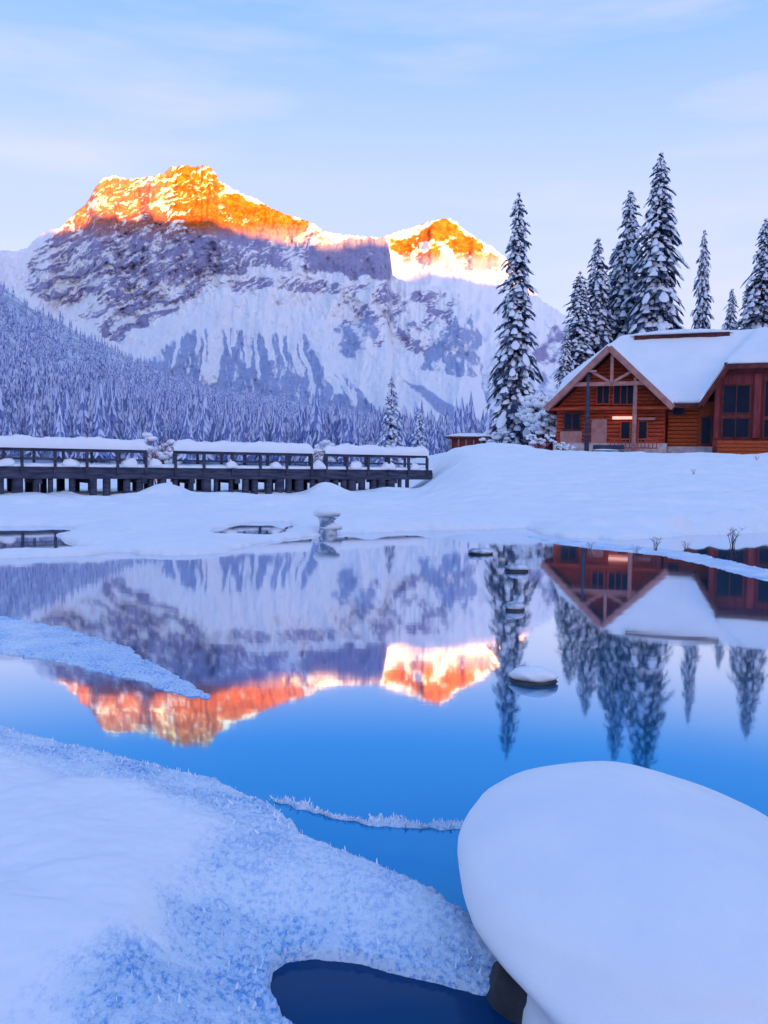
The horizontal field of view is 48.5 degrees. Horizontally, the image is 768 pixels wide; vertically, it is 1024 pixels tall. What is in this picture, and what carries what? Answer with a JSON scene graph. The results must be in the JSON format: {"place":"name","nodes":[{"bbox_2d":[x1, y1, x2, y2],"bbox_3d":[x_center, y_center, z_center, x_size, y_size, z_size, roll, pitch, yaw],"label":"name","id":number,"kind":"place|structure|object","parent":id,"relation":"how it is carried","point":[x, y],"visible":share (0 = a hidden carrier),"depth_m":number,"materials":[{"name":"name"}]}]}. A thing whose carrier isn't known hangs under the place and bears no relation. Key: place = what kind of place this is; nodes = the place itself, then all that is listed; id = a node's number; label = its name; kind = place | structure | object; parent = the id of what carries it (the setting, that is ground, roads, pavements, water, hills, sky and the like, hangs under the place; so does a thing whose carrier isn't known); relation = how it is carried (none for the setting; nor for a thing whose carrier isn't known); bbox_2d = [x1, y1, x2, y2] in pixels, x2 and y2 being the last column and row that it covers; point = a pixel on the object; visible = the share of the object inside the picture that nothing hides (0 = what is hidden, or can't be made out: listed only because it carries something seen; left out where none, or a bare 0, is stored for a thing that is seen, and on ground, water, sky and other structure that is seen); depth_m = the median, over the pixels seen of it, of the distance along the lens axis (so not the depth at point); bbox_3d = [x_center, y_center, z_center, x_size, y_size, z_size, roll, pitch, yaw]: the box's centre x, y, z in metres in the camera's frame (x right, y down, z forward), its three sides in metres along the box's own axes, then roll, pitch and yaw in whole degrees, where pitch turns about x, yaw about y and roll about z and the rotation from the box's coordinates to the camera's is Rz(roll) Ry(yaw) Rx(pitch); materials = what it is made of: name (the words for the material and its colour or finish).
{"place":"outdoors","nodes":[
{"label":"outdoors","id":0,"kind":"place"},
{"bbox_2d":[0,290,412,466],"bbox_3d":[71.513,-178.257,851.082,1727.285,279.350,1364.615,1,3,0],"label":"forested hillside","id":1,"kind":"structure","parent":0,"point":[10,305],"depth_m":736.88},
{"bbox_2d":[7,399,15,434],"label":"forest tree","id":2,"kind":"object","parent":1,"relation":"on","point":[11,416],"visible":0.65,"depth_m":241.86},
{"bbox_2d":[16,373,25,411],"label":"forest tree","id":3,"kind":"object","parent":1,"relation":"on","point":[22,389],"visible":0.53,"depth_m":311.88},
{"bbox_2d":[22,379,31,411],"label":"forest tree","id":4,"kind":"object","parent":1,"relation":"on","point":[28,396],"visible":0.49,"depth_m":281.71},
{"bbox_2d":[25,403,40,454],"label":"forest tree","id":5,"kind":"object","parent":1,"relation":"on","point":[32,419],"visible":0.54,"depth_m":221.56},
{"bbox_2d":[30,367,37,395],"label":"forest tree","id":6,"kind":"object","parent":1,"relation":"on","point":[33,381],"visible":0.35,"depth_m":292.49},
{"bbox_2d":[32,384,40,416],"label":"forest tree","id":7,"kind":"object","parent":1,"relation":"on","point":[36,404],"visible":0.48,"depth_m":256.08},
{"bbox_2d":[40,396,48,436],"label":"forest tree","id":8,"kind":"object","parent":1,"relation":"on","point":[44,417],"visible":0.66,"depth_m":244.66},
{"bbox_2d":[48,384,58,457],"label":"forest tree","id":9,"kind":"object","parent":1,"relation":"on","point":[56,407],"visible":0.43,"depth_m":227.31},
{"bbox_2d":[50,405,69,462],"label":"forest tree","id":10,"kind":"object","parent":1,"relation":"on","point":[59,430],"visible":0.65,"depth_m":218.01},
{"bbox_2d":[58,402,71,457],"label":"forest tree","id":11,"kind":"object","parent":1,"relation":"on","point":[65,428],"visible":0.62,"depth_m":219.15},
{"bbox_2d":[63,390,72,452],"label":"forest tree","id":12,"kind":"object","parent":1,"relation":"on","point":[66,401],"visible":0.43,"depth_m":222.89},
{"bbox_2d":[70,411,79,457],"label":"forest tree","id":13,"kind":"object","parent":1,"relation":"on","point":[75,432],"visible":0.66,"depth_m":220.99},
{"bbox_2d":[72,392,77,426],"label":"forest tree","id":14,"kind":"object","parent":1,"relation":"on","point":[75,403],"visible":0.32,"depth_m":242.59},
{"bbox_2d":[77,389,88,456],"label":"forest tree","id":15,"kind":"object","parent":1,"relation":"on","point":[82,415],"visible":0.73,"depth_m":222.97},
{"bbox_2d":[91,397,109,462],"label":"forest tree","id":16,"kind":"object","parent":1,"relation":"on","point":[98,428],"visible":0.71,"depth_m":221.22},
{"bbox_2d":[99,385,115,458],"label":"forest tree","id":17,"kind":"object","parent":1,"relation":"on","point":[102,404],"visible":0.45,"depth_m":226.30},
{"bbox_2d":[104,420,114,462],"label":"forest tree","id":18,"kind":"object","parent":1,"relation":"on","point":[109,434],"visible":0.63,"depth_m":222.75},
{"bbox_2d":[107,388,121,454],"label":"forest tree","id":19,"kind":"object","parent":1,"relation":"on","point":[111,414],"visible":0.54,"depth_m":230.17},
{"bbox_2d":[113,383,122,457],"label":"forest tree","id":20,"kind":"object","parent":1,"relation":"on","point":[116,404],"visible":0.42,"depth_m":237.16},
{"bbox_2d":[120,382,124,422],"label":"forest tree","id":21,"kind":"object","parent":1,"relation":"on","point":[122,398],"visible":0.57,"depth_m":288.36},
{"bbox_2d":[123,383,128,423],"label":"forest tree","id":22,"kind":"object","parent":1,"relation":"on","point":[126,401],"visible":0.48,"depth_m":288.78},
{"bbox_2d":[125,414,134,457],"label":"forest tree","id":23,"kind":"object","parent":1,"relation":"on","point":[130,435],"visible":0.67,"depth_m":225.86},
{"bbox_2d":[126,397,134,436],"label":"forest tree","id":24,"kind":"object","parent":1,"relation":"on","point":[129,409],"visible":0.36,"depth_m":249.69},
{"bbox_2d":[147,392,153,432],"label":"forest tree","id":25,"kind":"object","parent":1,"relation":"on","point":[150,411],"visible":0.44,"depth_m":252.22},
{"bbox_2d":[147,411,158,456],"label":"forest tree","id":26,"kind":"object","parent":1,"relation":"on","point":[153,429],"visible":0.55,"depth_m":226.57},
{"bbox_2d":[159,396,163,430],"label":"forest tree","id":27,"kind":"object","parent":1,"relation":"on","point":[161,411],"visible":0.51,"depth_m":285.24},
{"bbox_2d":[173,416,180,459],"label":"forest tree","id":28,"kind":"object","parent":1,"relation":"on","point":[177,432],"visible":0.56,"depth_m":233.37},
{"bbox_2d":[177,403,194,464],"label":"forest tree","id":29,"kind":"object","parent":1,"relation":"on","point":[186,426],"visible":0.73,"depth_m":227.94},
{"bbox_2d":[194,415,201,459],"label":"forest tree","id":30,"kind":"object","parent":1,"relation":"on","point":[198,438],"visible":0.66,"depth_m":230.32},
{"bbox_2d":[200,402,213,459],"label":"forest tree","id":31,"kind":"object","parent":1,"relation":"on","point":[203,429],"visible":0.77,"depth_m":231.19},
{"bbox_2d":[200,397,214,459],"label":"forest tree","id":32,"kind":"object","parent":1,"relation":"on","point":[207,421],"visible":0.33,"depth_m":235.20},
{"bbox_2d":[209,410,219,455],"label":"forest tree","id":33,"kind":"object","parent":1,"relation":"on","point":[212,427],"visible":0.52,"depth_m":251.53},
{"bbox_2d":[219,415,229,460],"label":"forest tree","id":34,"kind":"object","parent":1,"relation":"on","point":[226,433],"visible":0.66,"depth_m":231.59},
{"bbox_2d":[237,412,247,464],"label":"forest tree","id":35,"kind":"object","parent":1,"relation":"on","point":[242,433],"visible":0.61,"depth_m":234.24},
{"bbox_2d":[238,403,248,441],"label":"forest tree","id":36,"kind":"object","parent":1,"relation":"on","point":[246,427],"visible":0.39,"depth_m":249.88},
{"bbox_2d":[246,425,254,464],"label":"forest tree","id":37,"kind":"object","parent":1,"relation":"on","point":[250,457],"visible":0.62,"depth_m":235.38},
{"bbox_2d":[257,411,265,464],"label":"forest tree","id":38,"kind":"object","parent":1,"relation":"on","point":[262,429],"visible":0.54,"depth_m":238.00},
{"bbox_2d":[255,407,269,459],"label":"forest tree","id":39,"kind":"object","parent":1,"relation":"on","point":[266,439],"visible":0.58,"depth_m":238.75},
{"bbox_2d":[0,281,534,465],"bbox_3d":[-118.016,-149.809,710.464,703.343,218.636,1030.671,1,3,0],"label":"forest","id":40,"kind":"object","parent":1,"relation":"on","point":[51,374],"visible":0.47,"depth_m":513.75,"materials":[{"name":"plant"}]},
{"bbox_2d":[269,414,280,460],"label":"forest tree","id":41,"kind":"object","parent":1,"relation":"on","point":[274,436],"visible":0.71,"depth_m":236.26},
{"bbox_2d":[273,418,284,460],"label":"forest tree","id":42,"kind":"object","parent":1,"relation":"on","point":[280,439],"visible":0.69,"depth_m":236.08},
{"bbox_2d":[291,417,300,464],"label":"forest tree","id":43,"kind":"object","parent":1,"relation":"on","point":[295,439],"visible":0.64,"depth_m":238.28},
{"bbox_2d":[296,398,301,442],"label":"forest tree","id":44,"kind":"object","parent":1,"relation":"on","point":[298,418],"visible":0.36,"depth_m":251.51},
{"bbox_2d":[295,401,306,465],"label":"forest tree","id":45,"kind":"object","parent":1,"relation":"on","point":[302,431],"visible":0.63,"depth_m":237.17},
{"bbox_2d":[306,382,323,457],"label":"forest tree","id":46,"kind":"object","parent":1,"relation":"on","point":[315,422],"visible":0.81,"depth_m":235.63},
{"bbox_2d":[327,414,336,464],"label":"forest tree","id":47,"kind":"object","parent":1,"relation":"on","point":[330,433],"visible":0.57,"depth_m":247.15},
{"bbox_2d":[335,402,345,457],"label":"forest tree","id":48,"kind":"object","parent":1,"relation":"on","point":[342,422],"visible":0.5,"depth_m":254.03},
{"bbox_2d":[343,408,352,461],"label":"forest tree","id":49,"kind":"object","parent":1,"relation":"on","point":[348,437],"visible":0.62,"depth_m":236.07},
{"bbox_2d":[357,421,363,462],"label":"forest tree","id":50,"kind":"object","parent":1,"relation":"on","point":[359,442],"visible":0.59,"depth_m":239.01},
{"bbox_2d":[364,403,375,443],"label":"forest tree","id":51,"kind":"object","parent":1,"relation":"on","point":[371,419],"visible":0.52,"depth_m":316.71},
{"bbox_2d":[377,406,382,443],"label":"forest tree","id":52,"kind":"object","parent":1,"relation":"on","point":[379,425],"visible":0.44,"depth_m":318.46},
{"bbox_2d":[0,165,496,428],"bbox_3d":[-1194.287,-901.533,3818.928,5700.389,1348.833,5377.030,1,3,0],"label":"mountain","id":53,"kind":"structure","parent":0,"point":[204,272],"depth_m":3193.59,"materials":[{"name":"snow"}]},
{"bbox_2d":[0,521,767,912],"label":"lake","id":54,"kind":"structure","parent":0,"point":[360,675],"depth_m":7.98,"materials":[{"name":"liquid"}]},
{"bbox_2d":[0,616,209,697],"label":"ice sheet","id":55,"kind":"object","parent":54,"relation":"on","point":[25,638],"visible":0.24,"depth_m":8.27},
{"bbox_2d":[1,727,483,1023],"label":"frost crystals","id":56,"kind":"object","parent":54,"relation":"on","point":[379,817],"visible":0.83,"depth_m":4.27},
{"bbox_2d":[0,725,497,1023],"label":"snow shelf","id":57,"kind":"object","parent":54,"relation":"in","point":[92,865],"visible":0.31,"depth_m":3.34,"materials":[{"name":"snow"}]},
{"bbox_2d":[270,959,516,1023],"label":"pool water","id":58,"kind":"structure","parent":57,"relation":"in","point":[314,991],"depth_m":3.03,"materials":[{"name":"liquid"}]},
{"bbox_2d":[457,761,767,1023],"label":"snow covered boulder","id":59,"kind":"object","parent":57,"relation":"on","point":[603,892],"visible":1,"depth_m":2.93,"materials":[{"name":"snow"}]},
{"bbox_2d":[276,798,462,830],"bbox_3d":[-0.033,1.641,4.598,1.215,0.026,0.272,1,3,11],"label":"ice rim","id":60,"kind":"object","parent":54,"relation":"on","point":[446,827],"visible":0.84,"depth_m":4.50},
{"bbox_2d":[468,548,493,554],"bbox_3d":[2.072,0.865,18.264,0.569,0.188,0.441,1,3,0],"label":"snow capped rock","id":61,"kind":"object","parent":54,"relation":"in","point":[480,551],"visible":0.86,"depth_m":18.11,"materials":[{"name":"stone"}]},
{"bbox_2d":[504,601,524,610],"bbox_3d":[1.720,1.262,11.233,0.277,0.178,0.220,1,3,0],"label":"snow capped rock","id":62,"kind":"object","parent":54,"relation":"in","point":[514,606],"visible":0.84,"depth_m":11.15,"materials":[{"name":"stone"}]},
{"bbox_2d":[504,563,528,571],"bbox_3d":[2.398,1.027,15.393,0.455,0.203,0.356,1,3,0],"label":"snow capped rock","id":63,"kind":"object","parent":54,"relation":"in","point":[515,567],"visible":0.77,"depth_m":15.27,"materials":[{"name":"stone"}]},
{"bbox_2d":[509,666,558,685],"bbox_3d":[1.323,1.459,7.533,0.438,0.194,0.336,1,3,0],"label":"snow capped rock","id":64,"kind":"object","parent":54,"relation":"in","point":[534,675],"visible":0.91,"depth_m":7.42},
{"bbox_2d":[523,535,767,580],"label":"ice sheet","id":65,"kind":"object","parent":54,"relation":"on","point":[739,568],"visible":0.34,"depth_m":18.35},
{"bbox_2d":[0,442,767,557],"bbox_3d":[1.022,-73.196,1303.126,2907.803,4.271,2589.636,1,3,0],"label":"snow ground","id":66,"kind":"structure","parent":0,"point":[614,495],"depth_m":30.44,"materials":[{"name":"snow"}]},
{"bbox_2d":[135,432,181,484],"bbox_3d":[-12.529,-2.705,47.531,2.436,3.457,2.272,1,3,0],"label":"shrub","id":67,"kind":"object","parent":66,"relation":"on","point":[164,457],"visible":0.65,"depth_m":47.11,"materials":[{"name":"white plant"}]},
{"bbox_2d":[0,434,432,495],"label":"footbridge","id":68,"kind":"object","parent":66,"relation":"on","point":[146,473],"visible":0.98,"depth_m":43.07,"materials":[{"name":"brown wood"}]},
{"bbox_2d":[283,410,289,441],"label":"forest tree","id":69,"kind":"object","parent":66,"relation":"on","point":[286,424],"visible":0.44,"depth_m":269.03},
{"bbox_2d":[305,439,335,484],"bbox_3d":[-4.014,-2.819,52.605,2.171,3.290,2.094,1,3,0],"label":"shrub","id":70,"kind":"object","parent":66,"relation":"on","point":[317,449],"visible":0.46,"depth_m":51.90,"materials":[{"name":"white plant"}]},
{"bbox_2d":[313,506,341,535],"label":"snow-capped rocks","id":71,"kind":"object","parent":66,"relation":"on","point":[326,516],"visible":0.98,"depth_m":22.38,"materials":[{"name":"snow"}]},
{"bbox_2d":[375,376,406,466],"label":"spruce tree","id":72,"kind":"object","parent":66,"relation":"on","point":[391,437],"visible":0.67,"depth_m":133.78,"materials":[{"name":"green plant"}]},
{"bbox_2d":[398,404,407,446],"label":"forest tree","id":73,"kind":"object","parent":66,"relation":"on","point":[404,421],"visible":0.41,"depth_m":250.39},
{"bbox_2d":[407,400,417,458],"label":"forest tree","id":74,"kind":"object","parent":66,"relation":"on","point":[413,431],"visible":0.37,"depth_m":238.91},
{"bbox_2d":[409,407,429,458],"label":"spruce tree","id":75,"kind":"object","parent":66,"relation":"on","point":[419,434],"visible":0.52,"depth_m":127.11,"materials":[{"name":"green plant"}]},
{"bbox_2d":[431,423,439,454],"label":"forest tree","id":76,"kind":"object","parent":66,"relation":"on","point":[434,444],"visible":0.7,"depth_m":235.91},
{"bbox_2d":[451,397,460,433],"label":"forest tree","id":77,"kind":"object","parent":66,"relation":"on","point":[456,423],"visible":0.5,"depth_m":233.80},
{"bbox_2d":[458,398,466,432],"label":"forest tree","id":78,"kind":"object","parent":66,"relation":"on","point":[461,419],"visible":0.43,"depth_m":240.20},
{"bbox_2d":[446,433,491,449],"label":"hut","id":79,"kind":"object","parent":66,"relation":"on","point":[461,439],"visible":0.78,"depth_m":90.52,"materials":[{"name":"brown wood"}]},
{"bbox_2d":[465,391,475,432],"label":"forest tree","id":80,"kind":"object","parent":66,"relation":"on","point":[470,425],"visible":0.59,"depth_m":247.60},
{"bbox_2d":[479,430,515,442],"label":"shrub","id":81,"kind":"object","parent":66,"relation":"on","point":[504,438],"visible":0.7,"depth_m":88.97,"materials":[{"name":"white plant"}]},
{"bbox_2d":[483,192,544,446],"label":"spruce tree","id":82,"kind":"object","parent":66,"relation":"on","point":[514,356],"visible":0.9,"depth_m":102.82,"materials":[{"name":"green plant"}]},
{"bbox_2d":[514,388,556,447],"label":"shrub","id":83,"kind":"object","parent":66,"relation":"on","point":[533,405],"visible":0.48,"depth_m":95.85,"materials":[{"name":"white plant"}]},
{"bbox_2d":[524,434,554,448],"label":"shrub","id":84,"kind":"object","parent":66,"relation":"on","point":[535,441],"visible":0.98,"depth_m":65.72,"materials":[{"name":"white plant"}]},
{"bbox_2d":[523,410,556,449],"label":"shrub","id":85,"kind":"object","parent":66,"relation":"on","point":[545,423],"visible":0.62,"depth_m":80.72,"materials":[{"name":"white plant"}]},
{"bbox_2d":[554,329,574,388],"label":"spruce tree","id":86,"kind":"object","parent":66,"relation":"on","point":[566,359],"visible":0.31,"depth_m":106.77,"materials":[{"name":"green plant"}]},
{"bbox_2d":[553,441,575,450],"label":"shrub","id":87,"kind":"object","parent":66,"relation":"on","point":[563,446],"visible":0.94,"depth_m":69.78,"materials":[{"name":"white plant"}]},
{"bbox_2d":[550,271,596,387],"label":"spruce tree","id":88,"kind":"object","parent":66,"relation":"on","point":[581,344],"visible":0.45,"depth_m":110.19,"materials":[{"name":"green plant"}]},
{"bbox_2d":[580,238,614,360],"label":"spruce tree","id":89,"kind":"object","parent":66,"relation":"on","point":[599,292],"visible":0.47,"depth_m":113.89,"materials":[{"name":"green plant"}]},
{"bbox_2d":[592,445,624,451],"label":"bench","id":90,"kind":"object","parent":66,"relation":"on","point":[605,448],"visible":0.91,"depth_m":71.87,"materials":[{"name":"brown wood"}]},
{"bbox_2d":[604,248,619,337],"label":"spruce tree","id":91,"kind":"object","parent":66,"relation":"on","point":[608,279],"visible":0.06,"depth_m":119.88,"materials":[{"name":"green plant"}]},
{"bbox_2d":[603,190,643,342],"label":"spruce tree","id":92,"kind":"object","parent":66,"relation":"on","point":[622,292],"visible":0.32,"depth_m":115.39,"materials":[{"name":"green plant"}]},
{"bbox_2d":[544,327,767,454],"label":"log lodge","id":93,"kind":"structure","parent":66,"relation":"on","point":[683,391],"depth_m":74.31,"materials":[{"name":"brown wood"}]},
{"bbox_2d":[563,412,580,430],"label":"window","id":94,"kind":"structure","parent":93,"relation":"in","point":[572,421],"depth_m":76.62,"materials":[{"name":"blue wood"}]},
{"bbox_2d":[596,386,610,404],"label":"window","id":95,"kind":"structure","parent":93,"relation":"in","point":[602,392],"depth_m":75.50,"materials":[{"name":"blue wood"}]},
{"bbox_2d":[612,386,632,404],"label":"window","id":96,"kind":"structure","parent":93,"relation":"in","point":[622,395],"depth_m":74.88,"materials":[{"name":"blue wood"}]},
{"bbox_2d":[619,421,630,442],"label":"door","id":97,"kind":"structure","parent":93,"relation":"in","point":[625,426],"depth_m":74.93,"materials":[{"name":"red wood"}]},
{"bbox_2d":[637,420,648,442],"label":"door","id":98,"kind":"structure","parent":93,"relation":"in","point":[642,433],"depth_m":74.39,"materials":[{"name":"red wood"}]},
{"bbox_2d":[700,416,712,444],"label":"window","id":99,"kind":"structure","parent":93,"relation":"in","point":[706,421],"depth_m":73.00,"materials":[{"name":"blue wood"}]},
{"bbox_2d":[720,417,750,438],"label":"window","id":100,"kind":"structure","parent":93,"relation":"in","point":[731,427],"depth_m":70.27,"materials":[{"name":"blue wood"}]},
{"bbox_2d":[721,384,751,413],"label":"window","id":101,"kind":"structure","parent":93,"relation":"in","point":[736,398],"depth_m":70.15,"materials":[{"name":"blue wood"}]},
{"bbox_2d":[762,418,767,438],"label":"window","id":102,"kind":"structure","parent":93,"relation":"in","point":[765,420],"depth_m":69.46,"materials":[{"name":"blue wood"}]},
{"bbox_2d":[763,380,767,417],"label":"window","id":103,"kind":"structure","parent":93,"relation":"in","point":[765,400],"depth_m":69.34,"materials":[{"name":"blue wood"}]},
{"bbox_2d":[623,152,689,334],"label":"spruce tree","id":104,"kind":"object","parent":66,"relation":"on","point":[656,291],"visible":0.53,"depth_m":109.28,"materials":[{"name":"green plant"}]},
{"bbox_2d":[690,230,714,328],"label":"spruce tree","id":105,"kind":"object","parent":66,"relation":"on","point":[701,320],"visible":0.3,"depth_m":125.81,"materials":[{"name":"green plant"}]},
{"bbox_2d":[721,289,738,329],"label":"spruce tree","id":106,"kind":"object","parent":66,"relation":"on","point":[730,322],"visible":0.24,"depth_m":130.12,"materials":[{"name":"green plant"}]},
{"bbox_2d":[734,285,751,329],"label":"spruce tree","id":107,"kind":"object","parent":66,"relation":"on","point":[740,320],"visible":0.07,"depth_m":124.31,"materials":[{"name":"green plant"}]},
{"bbox_2d":[740,218,767,328],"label":"spruce tree","id":108,"kind":"object","parent":66,"relation":"on","point":[757,305],"visible":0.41,"depth_m":111.77,"materials":[{"name":"green plant"}]},
{"bbox_2d":[0,0,767,328],"label":"sky","id":109,"kind":"structure","parent":0,"point":[366,118],"materials":[{"name":"blue"}]},
{"bbox_2d":[380,218,592,411],"bbox_3d":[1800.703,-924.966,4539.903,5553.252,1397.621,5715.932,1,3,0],"label":"mountain","id":110,"kind":"structure","parent":0,"point":[449,254],"depth_m":4504.16,"materials":[{"name":"snow"}]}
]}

